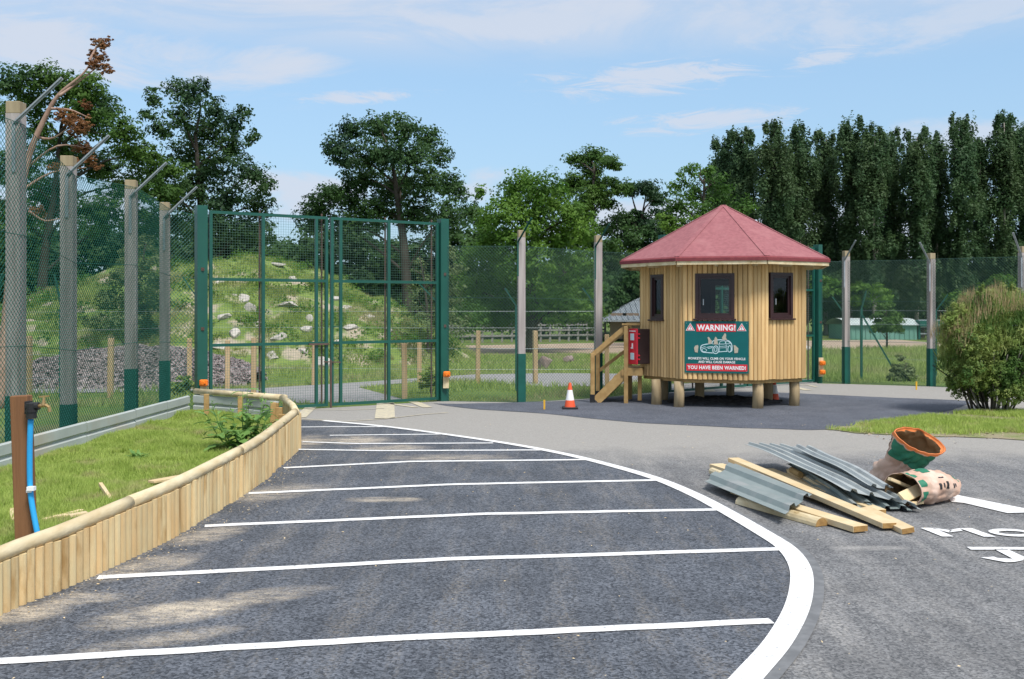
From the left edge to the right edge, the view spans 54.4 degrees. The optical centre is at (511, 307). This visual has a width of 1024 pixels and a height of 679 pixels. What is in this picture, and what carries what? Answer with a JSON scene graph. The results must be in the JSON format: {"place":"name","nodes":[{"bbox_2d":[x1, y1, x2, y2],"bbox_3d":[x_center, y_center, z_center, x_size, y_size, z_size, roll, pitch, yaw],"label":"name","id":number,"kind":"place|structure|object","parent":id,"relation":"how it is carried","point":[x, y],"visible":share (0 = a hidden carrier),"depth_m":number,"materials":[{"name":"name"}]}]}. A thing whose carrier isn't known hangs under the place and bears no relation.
{"place":"outdoors","nodes":[
{"label":"outdoors","id":0,"kind":"place"},
{"bbox_2d":[0,408,269,544],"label":"grass","id":1,"kind":"structure","parent":0,"point":[68,479],"depth_m":11.36,"materials":[{"name":"green plant"}]},
{"bbox_2d":[0,253,480,368],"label":"mound","id":2,"kind":"object","parent":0,"point":[295,356],"visible":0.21,"depth_m":34.88,"materials":[{"name":"green plant"}]},
{"bbox_2d":[79,235,174,345],"bbox_3d":[-12.602,-0.154,33.156,3.534,4.722,2.564,0,0,44],"label":"sapling","id":3,"kind":"object","parent":2,"relation":"on","point":[139,288],"visible":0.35,"depth_m":33.15,"materials":[{"name":"green plant"}]},
{"bbox_2d":[0,249,470,363],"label":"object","id":4,"kind":"object","parent":2,"relation":"on","point":[310,306],"visible":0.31,"depth_m":36.06,"materials":[{"name":"green plant"}]},
{"bbox_2d":[32,373,637,402],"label":"gravel path","id":5,"kind":"structure","parent":0,"point":[299,390],"depth_m":25.01,"materials":[{"name":"gravel"}]},
{"bbox_2d":[0,311,997,442],"bbox_3d":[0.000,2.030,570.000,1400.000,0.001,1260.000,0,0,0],"label":"ground","id":6,"kind":"structure","parent":0,"point":[489,393],"depth_m":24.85,"materials":[{"name":"green plant"}]},
{"bbox_2d":[26,336,32,394],"bbox_3d":[-10.929,1.375,22.534,0.116,1.450,0.116,0,0,0],"label":"short post","id":7,"kind":"object","parent":6,"relation":"on","point":[30,382],"visible":0.43,"depth_m":22.48,"materials":[{"name":"wood"}]},
{"bbox_2d":[0,35,114,408],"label":"dead pine","id":8,"kind":"object","parent":6,"relation":"on","point":[79,127],"visible":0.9,"depth_m":19.94,"materials":[{"name":"brown plant"}]},
{"bbox_2d":[0,77,197,443],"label":"chain link fence","id":9,"kind":"object","parent":6,"relation":"on","point":[15,191],"visible":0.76,"depth_m":14.12,"materials":[{"name":"metal"}]},
{"bbox_2d":[0,57,197,291],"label":"oak tree","id":10,"kind":"object","parent":6,"relation":"on","point":[101,111],"visible":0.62,"depth_m":48.49,"materials":[{"name":"green plant"}]},
{"bbox_2d":[107,338,113,397],"bbox_3d":[-8.954,1.400,22.215,0.120,1.400,0.120,1,0,0],"label":"short post","id":11,"kind":"object","parent":6,"relation":"on","point":[110,367],"visible":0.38,"depth_m":22.16,"materials":[{"name":"wood"}]},
{"bbox_2d":[32,344,267,388],"bbox_3d":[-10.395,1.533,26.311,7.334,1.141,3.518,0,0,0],"label":"gravel heap","id":12,"kind":"object","parent":6,"relation":"on","point":[236,371],"visible":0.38,"depth_m":25.53,"materials":[{"name":"gravel"}]},
{"bbox_2d":[0,388,300,615],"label":"log edging","id":13,"kind":"object","parent":6,"relation":"on","point":[56,558],"visible":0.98,"depth_m":8.10,"materials":[{"name":"beige wood"}]},
{"bbox_2d":[0,215,320,303],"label":"woodland edge","id":14,"kind":"object","parent":6,"relation":"on","point":[292,251],"visible":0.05,"depth_m":60.17,"materials":[{"name":"green plant"}]},
{"bbox_2d":[171,375,193,395],"bbox_3d":[-7.400,1.858,22.399,0.727,0.684,0.503,0,0,-12],"label":"shrub","id":15,"kind":"object","parent":6,"relation":"on","point":[179,386],"visible":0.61,"depth_m":22.28,"materials":[{"name":"green plant"}]},
{"bbox_2d":[187,338,191,388],"bbox_3d":[-8.057,1.440,24.880,0.117,1.320,0.115,0,0,-13],"label":"short post","id":16,"kind":"object","parent":6,"relation":"on","point":[189,354],"visible":0.45,"depth_m":24.82,"materials":[{"name":"wood"}]},
{"bbox_2d":[132,75,281,260],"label":"oak tree","id":17,"kind":"object","parent":6,"relation":"on","point":[192,94],"visible":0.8,"depth_m":51.43,"materials":[{"name":"green plant"}]},
{"bbox_2d":[225,340,229,388],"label":"short post","id":18,"kind":"object","parent":6,"relation":"on","point":[228,365],"visible":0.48,"depth_m":24.82,"materials":[{"name":"wood"}]},
{"bbox_2d":[251,338,256,392],"bbox_3d":[-6.108,1.410,23.557,0.126,1.380,0.126,0,0,0],"label":"short post","id":19,"kind":"object","parent":6,"relation":"on","point":[253,362],"visible":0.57,"depth_m":23.50,"materials":[{"name":"wood"}]},
{"bbox_2d":[290,109,484,314],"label":"oak tree","id":20,"kind":"object","parent":6,"relation":"on","point":[399,189],"visible":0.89,"depth_m":53.75,"materials":[{"name":"green plant"}]},
{"bbox_2d":[401,343,406,398],"bbox_3d":[-2.366,1.450,21.896,0.131,1.300,0.131,-1,1,0],"label":"short post","id":21,"kind":"object","parent":6,"relation":"on","point":[404,363],"visible":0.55,"depth_m":21.84,"materials":[{"name":"wood"}]},
{"bbox_2d":[417,366,434,388],"bbox_3d":[-1.905,1.790,23.385,0.641,0.821,0.549,0,0,0],"label":"shrub","id":22,"kind":"object","parent":6,"relation":"on","point":[427,380],"visible":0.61,"depth_m":23.30,"materials":[{"name":"green plant"}]},
{"bbox_2d":[398,245,471,353],"bbox_3d":[-2.830,-0.029,35.935,2.696,4.459,2.652,0,0,0],"label":"sapling","id":23,"kind":"object","parent":6,"relation":"on","point":[425,314],"visible":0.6,"depth_m":35.96,"materials":[{"name":"green plant"}]},
{"bbox_2d":[0,274,947,400],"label":"fence","id":24,"kind":"object","parent":6,"relation":"on","point":[862,317],"visible":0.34,"depth_m":24.43,"materials":[{"name":"green metal"}]},
{"bbox_2d":[475,331,479,383],"bbox_3d":[-0.901,1.360,26.351,0.126,1.480,0.126,0,0,0],"label":"short post","id":25,"kind":"object","parent":6,"relation":"on","point":[477,374],"visible":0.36,"depth_m":26.29,"materials":[{"name":"wood"}]},
{"bbox_2d":[287,215,728,337],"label":"woodland edge","id":26,"kind":"object","parent":6,"relation":"on","point":[459,240],"visible":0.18,"depth_m":61.58,"materials":[{"name":"green plant"}]},
{"bbox_2d":[449,322,605,342],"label":"field fence","id":27,"kind":"object","parent":6,"relation":"on","point":[559,330],"visible":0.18,"depth_m":58.52,"materials":[{"name":"wood"}]},
{"bbox_2d":[533,331,537,383],"bbox_3d":[0.616,1.360,26.366,0.116,1.481,0.136,0,0,-17],"label":"short post","id":28,"kind":"object","parent":6,"relation":"on","point":[535,341],"visible":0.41,"depth_m":26.32,"materials":[{"name":"wood"}]},
{"bbox_2d":[447,218,651,401],"bbox_3d":[1.250,0.099,21.521,5.166,3.902,1.242,0,0,-20],"label":"chain link fence","id":29,"kind":"object","parent":6,"relation":"on","point":[521,312],"visible":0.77,"depth_m":21.17,"materials":[{"name":"green metal"}]},
{"bbox_2d":[549,143,637,335],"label":"layered tree","id":30,"kind":"object","parent":6,"relation":"on","point":[595,190],"visible":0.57,"depth_m":66.64,"materials":[{"name":"green plant"}]},
{"bbox_2d":[602,297,639,340],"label":"grey roof barn","id":31,"kind":"structure","parent":6,"relation":"on","point":[619,322],"depth_m":58.59,"materials":[{"name":"metal"}]},
{"bbox_2d":[610,313,625,338],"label":"door panel","id":32,"kind":"structure","parent":31,"relation":"in","point":[612,328],"depth_m":58.60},
{"bbox_2d":[596,178,675,269],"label":"spreading tree","id":33,"kind":"object","parent":6,"relation":"on","point":[632,227],"visible":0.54,"depth_m":68.25,"materials":[{"name":"green plant"}]},
{"bbox_2d":[704,129,734,309],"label":"poplar tree","id":34,"kind":"object","parent":6,"relation":"on","point":[719,161],"visible":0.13,"depth_m":70.64,"materials":[{"name":"green plant"}]},
{"bbox_2d":[723,125,761,219],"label":"poplar tree","id":35,"kind":"object","parent":6,"relation":"on","point":[741,164],"visible":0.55,"depth_m":68.59,"materials":[{"name":"green plant"}]},
{"bbox_2d":[750,117,804,242],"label":"poplar tree","id":36,"kind":"object","parent":6,"relation":"on","point":[774,159],"visible":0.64,"depth_m":65.34,"materials":[{"name":"green plant"}]},
{"bbox_2d":[780,119,827,305],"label":"poplar tree","id":37,"kind":"object","parent":6,"relation":"on","point":[806,173],"visible":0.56,"depth_m":69.30,"materials":[{"name":"green plant"}]},
{"bbox_2d":[603,194,1017,332],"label":"poplar undergrowth","id":38,"kind":"object","parent":6,"relation":"on","point":[837,312],"visible":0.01,"depth_m":73.14,"materials":[{"name":"green plant"}]},
{"bbox_2d":[805,124,844,334],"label":"poplar tree","id":39,"kind":"object","parent":6,"relation":"on","point":[825,205],"visible":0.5,"depth_m":72.51,"materials":[{"name":"green plant"}]},
{"bbox_2d":[820,110,877,317],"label":"poplar tree","id":40,"kind":"object","parent":6,"relation":"on","point":[848,140],"visible":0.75,"depth_m":68.91,"materials":[{"name":"green plant"}]},
{"bbox_2d":[825,318,918,339],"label":"green shed","id":41,"kind":"structure","parent":6,"relation":"on","point":[910,328],"depth_m":62.00,"materials":[{"name":"metal"}]},
{"bbox_2d":[851,120,899,317],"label":"poplar tree","id":42,"kind":"object","parent":6,"relation":"on","point":[878,175],"visible":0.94,"depth_m":67.43,"materials":[{"name":"green plant"}]},
{"bbox_2d":[869,302,906,347],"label":"sapling","id":43,"kind":"object","parent":6,"relation":"on","point":[884,319],"visible":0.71,"depth_m":45.85,"materials":[{"name":"green plant"}]},
{"bbox_2d":[879,126,911,313],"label":"poplar tree","id":44,"kind":"object","parent":6,"relation":"on","point":[892,223],"visible":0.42,"depth_m":71.53,"materials":[{"name":"green plant"}]},
{"bbox_2d":[885,354,918,381],"bbox_3d":[10.785,1.740,27.547,0.733,0.933,1.026,0,0,40],"label":"shrub","id":45,"kind":"object","parent":6,"relation":"on","point":[903,370],"visible":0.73,"depth_m":27.46,"materials":[{"name":"green plant"}]},
{"bbox_2d":[809,273,1016,310],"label":"sunlit undergrowth","id":46,"kind":"object","parent":6,"relation":"on","point":[886,295],"visible":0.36,"depth_m":65.45,"materials":[{"name":"green plant"}]},
{"bbox_2d":[891,124,947,319],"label":"poplar tree","id":47,"kind":"object","parent":6,"relation":"on","point":[920,191],"visible":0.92,"depth_m":67.78,"materials":[{"name":"green plant"}]},
{"bbox_2d":[916,320,943,338],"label":"open shelter","id":48,"kind":"object","parent":6,"relation":"on","point":[921,330],"visible":0.33,"depth_m":61.98,"materials":[{"name":"metal"}]},
{"bbox_2d":[923,130,950,330],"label":"poplar tree","id":49,"kind":"object","parent":6,"relation":"on","point":[940,152],"visible":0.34,"depth_m":72.34,"materials":[{"name":"green plant"}]},
{"bbox_2d":[935,110,987,300],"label":"poplar tree","id":50,"kind":"object","parent":6,"relation":"on","point":[961,160],"visible":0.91,"depth_m":69.12,"materials":[{"name":"green plant"}]},
{"bbox_2d":[966,136,997,291],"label":"poplar tree","id":51,"kind":"object","parent":6,"relation":"on","point":[983,152],"visible":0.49,"depth_m":71.21,"materials":[{"name":"green plant"}]},
{"bbox_2d":[985,109,1023,286],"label":"poplar tree","id":52,"kind":"object","parent":6,"relation":"on","point":[1005,136],"visible":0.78,"depth_m":70.87,"materials":[{"name":"green plant"}]},
{"bbox_2d":[998,121,1023,285],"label":"poplar tree","id":53,"kind":"object","parent":6,"relation":"on","point":[1018,233],"visible":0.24,"depth_m":72.97,"materials":[{"name":"green plant"}]},
{"bbox_2d":[0,0,1023,283],"label":"sky","id":54,"kind":"structure","parent":0,"point":[509,84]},
{"bbox_2d":[299,379,1023,678],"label":"road","id":55,"kind":"structure","parent":0,"point":[880,626],"depth_m":8.84,"materials":[{"name":"grey asphalt"}]},
{"bbox_2d":[194,205,448,407],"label":"gate","id":56,"kind":"structure","parent":55,"relation":"on","point":[441,283],"depth_m":19.77,"materials":[{"name":"green metal"}]},
{"bbox_2d":[375,403,394,417],"bbox_3d":[-2.458,1.991,19.303,0.360,0.001,2.881,0,0,-7],"label":"cream line","id":57,"kind":"object","parent":55,"relation":"on","point":[388,411],"visible":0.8,"depth_m":19.19,"materials":[{"name":"paint"}]},
{"bbox_2d":[0,420,789,678],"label":"parking bay surface","id":58,"kind":"object","parent":55,"relation":"on","point":[178,611],"visible":0.93,"depth_m":7.19,"materials":[{"name":"grey asphalt"}]},
{"bbox_2d":[0,618,773,663],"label":"hatch line","id":59,"kind":"object","parent":58,"relation":"on","point":[59,657],"visible":1,"depth_m":5.96,"materials":[{"name":"paint"}]},
{"bbox_2d":[303,441,492,443],"bbox_3d":[-1.695,1.990,14.585,2.841,0.001,0.251,0,0,3],"label":"hatch line","id":60,"kind":"object","parent":58,"relation":"on","point":[380,443],"visible":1,"depth_m":14.54,"materials":[{"name":"paint"}]},
{"bbox_2d":[299,449,536,450],"bbox_3d":[-1.317,1.990,13.867,3.446,0.001,0.189,0,0,1],"label":"hatch line","id":61,"kind":"object","parent":58,"relation":"on","point":[415,450],"visible":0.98,"depth_m":13.82,"materials":[{"name":"paint"}]},
{"bbox_2d":[283,459,582,467],"bbox_3d":[-0.913,1.990,12.798,3.956,0.001,0.351,0,0,-10],"label":"hatch line","id":62,"kind":"object","parent":58,"relation":"on","point":[432,461],"visible":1,"depth_m":12.84,"materials":[{"name":"paint"}]},
{"bbox_2d":[97,547,777,578],"bbox_3d":[-0.422,1.990,7.832,5.360,0.001,0.224,0,0,-9],"label":"hatch line","id":63,"kind":"object","parent":58,"relation":"on","point":[421,560],"visible":1,"depth_m":7.85,"materials":[{"name":"paint"}]},
{"bbox_2d":[249,479,654,493],"bbox_3d":[-0.572,1.990,11.136,4.598,0.001,0.248,0,0,-10],"label":"hatch line","id":64,"kind":"object","parent":58,"relation":"on","point":[447,484],"visible":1,"depth_m":11.18,"materials":[{"name":"paint"}]},
{"bbox_2d":[205,508,714,526],"bbox_3d":[-0.374,1.990,9.508,4.932,0.001,0.250,0,0,-9],"label":"hatch line","id":65,"kind":"object","parent":58,"relation":"on","point":[422,516],"visible":1,"depth_m":9.56,"materials":[{"name":"paint"}]},
{"bbox_2d":[323,420,813,678],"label":"edge line","id":66,"kind":"object","parent":58,"relation":"on","point":[764,657],"visible":1,"depth_m":7.04,"materials":[{"name":"paint"}]},
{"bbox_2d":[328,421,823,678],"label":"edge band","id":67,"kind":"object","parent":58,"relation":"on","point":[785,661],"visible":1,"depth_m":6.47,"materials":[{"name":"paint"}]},
{"bbox_2d":[0,424,988,678],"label":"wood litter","id":68,"kind":"object","parent":55,"relation":"on","point":[362,462],"visible":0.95,"depth_m":7.88,"materials":[{"name":"wood"}]},
{"bbox_2d":[658,235,821,393],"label":"gate","id":69,"kind":"structure","parent":55,"relation":"on","point":[816,310],"depth_m":26.36,"materials":[{"name":"green metal"}]},
{"bbox_2d":[735,496,826,526],"bbox_3d":[2.574,1.958,9.604,0.140,0.075,1.169,0,0,-25],"label":"half round rail","id":70,"kind":"object","parent":55,"relation":"on","point":[806,518],"visible":0.79,"depth_m":9.38,"materials":[{"name":"wood"}]},
{"bbox_2d":[730,492,867,531],"bbox_3d":[2.738,1.955,9.704,0.160,0.065,1.927,0,0,-21],"label":"timber length","id":71,"kind":"object","parent":55,"relation":"on","point":[842,523],"visible":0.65,"depth_m":9.06,"materials":[{"name":"wood"}]},
{"bbox_2d":[705,463,811,513],"bbox_3d":[2.553,1.869,10.472,0.698,0.090,2.682,0,0,-10],"label":"steel sheet","id":72,"kind":"object","parent":71,"relation":"on","point":[761,489],"visible":1,"depth_m":10.27,"materials":[{"name":"metal"}]},
{"bbox_2d":[728,457,895,528],"bbox_3d":[3.050,1.915,10.586,0.140,0.120,3.455,0,0,-11],"label":"timber length","id":73,"kind":"object","parent":55,"relation":"on","point":[857,512],"visible":0.96,"depth_m":9.92,"materials":[{"name":"wood"}]},
{"bbox_2d":[766,468,885,512],"bbox_3d":[3.303,1.960,10.731,0.120,0.070,2.371,0,0,-12],"label":"timber length","id":74,"kind":"object","parent":55,"relation":"on","point":[792,477],"visible":0.28,"depth_m":10.98,"materials":[{"name":"wood"}]},
{"bbox_2d":[786,463,911,510],"bbox_3d":[3.571,1.893,10.785,0.635,0.169,2.206,0,0,0],"label":"steel sheet","id":75,"kind":"object","parent":74,"relation":"on","point":[843,495],"visible":0.35,"depth_m":10.06,"materials":[{"name":"metal"}]},
{"bbox_2d":[745,442,921,509],"bbox_3d":[3.415,1.827,11.084,0.635,0.286,2.992,0,0,-10],"label":"steel sheet","id":76,"kind":"object","parent":75,"relation":"on","point":[839,477],"visible":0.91,"depth_m":10.80,"materials":[{"name":"metal"}]},
{"bbox_2d":[793,444,892,488],"bbox_3d":[3.584,1.727,10.948,0.276,0.177,2.010,0,0,-6],"label":"steel sheet","id":77,"kind":"object","parent":76,"relation":"on","point":[864,476],"visible":1,"depth_m":10.67,"materials":[{"name":"metal"}]},
{"bbox_2d":[801,474,873,504],"bbox_3d":[3.405,1.917,10.436,0.291,0.120,1.424,0,0,-3],"label":"steel sheet","id":78,"kind":"object","parent":55,"relation":"on","point":[857,497],"visible":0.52,"depth_m":10.32,"materials":[{"name":"metal"}]},
{"bbox_2d":[862,506,914,533],"bbox_3d":[3.440,1.958,9.174,0.125,0.081,0.849,0,0,-6],"label":"timber length","id":79,"kind":"object","parent":55,"relation":"on","point":[901,527],"visible":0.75,"depth_m":8.90,"materials":[{"name":"wood"}]},
{"bbox_2d":[870,427,945,481],"bbox_3d":[4.186,1.628,10.661,0.534,0.721,0.726,0,0,-26],"label":"paper sack","id":80,"kind":"object","parent":55,"relation":"on","point":[910,448],"visible":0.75,"depth_m":10.59,"materials":[{"name":"paper"}]},
{"bbox_2d":[821,232,1023,386],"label":"chain link fence","id":81,"kind":"object","parent":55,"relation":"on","point":[930,373],"visible":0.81,"depth_m":25.64,"materials":[{"name":"metal"}]},
{"bbox_2d":[884,468,960,505],"bbox_3d":[4.291,1.812,10.230,0.966,0.352,0.496,0,0,-35],"label":"paper sack","id":82,"kind":"object","parent":55,"relation":"on","point":[936,486],"visible":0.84,"depth_m":10.02,"materials":[{"name":"beige paper"}]},
{"bbox_2d":[897,484,921,502],"bbox_3d":[3.970,1.852,9.900,0.319,0.157,0.099,0,0,-32],"label":"wood scrap","id":83,"kind":"object","parent":82,"relation":"in","point":[911,493],"visible":0.79,"depth_m":9.88,"materials":[{"name":"wood"}]},
{"bbox_2d":[922,528,995,536],"bbox_3d":[3.942,1.991,8.814,0.514,0.001,0.350,0,0,0],"label":"painted letter","id":84,"kind":"object","parent":55,"relation":"on","point":[937,531],"visible":1,"depth_m":8.84,"materials":[{"name":"paint"}]},
{"bbox_2d":[950,495,1023,512],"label":"arrow edge line","id":85,"kind":"object","parent":55,"relation":"on","point":[1005,508],"visible":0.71,"depth_m":10.05,"materials":[{"name":"paint"}]},
{"bbox_2d":[968,547,1023,561],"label":"painted letter","id":86,"kind":"object","parent":55,"relation":"on","point":[1007,551],"visible":1,"depth_m":8.08,"materials":[{"name":"paint"}]},
{"bbox_2d":[989,529,1023,535],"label":"painted letter","id":87,"kind":"object","parent":55,"relation":"on","point":[994,531],"visible":1,"depth_m":8.84,"materials":[{"name":"paint"}]},
{"bbox_2d":[434,392,968,429],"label":"kiosk apron asphalt","id":88,"kind":"structure","parent":0,"point":[816,411],"depth_m":19.21,"materials":[{"name":"grey asphalt"}]},
{"bbox_2d":[562,383,577,408],"bbox_3d":[1.138,1.739,19.560,0.300,0.510,0.300,0,0,0],"label":"traffic cone","id":89,"kind":"object","parent":88,"relation":"on","point":[569,402],"visible":1,"depth_m":19.50,"materials":[{"name":"orange plastic"}]},
{"bbox_2d":[590,323,642,402],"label":"timber steps","id":90,"kind":"structure","parent":88,"relation":"on","point":[624,375],"depth_m":20.80,"materials":[{"name":"beige wood"}]},
{"bbox_2d":[667,395,780,404],"bbox_3d":[4.450,1.935,20.950,2.400,0.170,1.500,0,0,0],"label":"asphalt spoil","id":91,"kind":"object","parent":88,"relation":"on","point":[718,400],"visible":0.73,"depth_m":20.51,"materials":[{"name":"asphalt"}]},
{"bbox_2d":[620,205,830,408],"bbox_3d":[4.500,-0.060,21.200,4.246,4.227,4.246,0,0,12],"label":"kiosk","id":92,"kind":"object","parent":88,"relation":"on","point":[759,269],"visible":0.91,"depth_m":19.84,"materials":[{"name":"beige wood"}]},
{"bbox_2d":[628,329,649,364],"bbox_3d":[2.646,0.815,20.686,0.341,0.740,0.350,0,0,-29],"label":"equipment cabinet","id":93,"kind":"object","parent":92,"relation":"attached to","point":[638,346],"visible":1,"depth_m":20.59,"materials":[{"name":"red metal"}]},
{"bbox_2d":[647,274,663,320],"bbox_3d":[2.978,-0.194,20.470,0.120,0.953,0.490,0,0,-29],"label":"window","id":94,"kind":"structure","parent":92,"relation":"in","point":[653,316],"depth_m":20.57,"materials":[{"name":"brown wood"}]},
{"bbox_2d":[693,273,735,319],"bbox_3d":[3.988,-0.203,19.594,0.830,0.923,0.120,0,0,16],"label":"window","id":95,"kind":"structure","parent":92,"relation":"in","point":[698,315],"depth_m":19.60,"materials":[{"name":"brown wood"}]},
{"bbox_2d":[685,321,748,373],"bbox_3d":[4.017,0.785,19.569,1.235,1.020,0.022,0,0,16],"label":"warning sign","id":96,"kind":"object","parent":92,"relation":"attached to","point":[716,346],"visible":1,"depth_m":19.56,"materials":[{"name":"metal"}]},
{"bbox_2d":[711,281,728,312],"bbox_3d":[4.957,-0.050,22.797,0.800,1.100,0.072,0,0,16],"label":"window","id":97,"kind":"structure","parent":92,"relation":"in","point":[713,283],"depth_m":22.85,"materials":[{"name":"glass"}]},
{"bbox_2d":[774,278,786,312],"bbox_3d":[5.933,-0.220,22.001,0.270,0.880,0.597,0,0,-14],"label":"window","id":98,"kind":"structure","parent":92,"relation":"in","point":[780,284],"depth_m":22.00,"materials":[{"name":"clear glass"}]},
{"bbox_2d":[768,272,795,319],"bbox_3d":[5.343,-0.216,19.741,0.670,0.938,0.120,0,0,-29],"label":"window","id":99,"kind":"structure","parent":92,"relation":"in","point":[771,275],"depth_m":19.72,"materials":[{"name":"brown wood"}]},
{"bbox_2d":[466,340,939,354],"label":"bare earth field","id":100,"kind":"structure","parent":0,"point":[507,349],"depth_m":51.18,"materials":[{"name":"soil"}]},
{"bbox_2d":[449,165,611,352],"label":"sycamore tree","id":101,"kind":"object","parent":100,"relation":"on","point":[513,206],"visible":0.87,"depth_m":42.73,"materials":[{"name":"green plant"}]},
{"bbox_2d":[653,162,759,239],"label":"lime tree","id":102,"kind":"object","parent":100,"relation":"on","point":[670,224],"visible":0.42,"depth_m":49.63,"materials":[{"name":"green plant"}]},
{"bbox_2d":[826,408,1023,439],"bbox_3d":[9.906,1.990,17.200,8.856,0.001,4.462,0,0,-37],"label":"verge","id":103,"kind":"structure","parent":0,"point":[1012,435],"depth_m":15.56,"materials":[{"name":"plant"}]},
{"bbox_2d":[930,275,1023,409],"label":"bush","id":104,"kind":"object","parent":103,"relation":"on","point":[967,347],"visible":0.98,"depth_m":18.52,"materials":[{"name":"green plant"}]},
{"label":"raised bed soil","id":105,"kind":"structure","parent":0,"visible":0},
{"bbox_2d":[10,395,51,538],"bbox_3d":[-3.442,1.264,7.122,0.354,1.277,0.145,0,0,30],"label":"tap post","id":106,"kind":"object","parent":105,"relation":"on","point":[24,409],"visible":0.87,"depth_m":7.11,"materials":[{"name":"brown wood"}]},
{"bbox_2d":[0,395,189,466],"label":"grey barrier","id":107,"kind":"object","parent":105,"relation":"on","point":[55,439],"visible":0.57,"depth_m":13.70,"materials":[{"name":"metal"}]},
{"bbox_2d":[193,395,279,414],"bbox_3d":[-4.671,1.715,16.919,2.189,0.350,0.129,0,0,35],"label":"grey barrier","id":108,"kind":"object","parent":105,"relation":"on","point":[226,404],"visible":0.41,"depth_m":17.07,"materials":[{"name":"metal"}]},
{"bbox_2d":[194,388,284,451],"bbox_3d":[-3.437,1.499,12.669,1.093,0.907,0.801,0,0,0],"label":"weed plant","id":109,"kind":"object","parent":105,"relation":"on","point":[243,434],"visible":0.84,"depth_m":12.65,"materials":[{"name":"green plant"}]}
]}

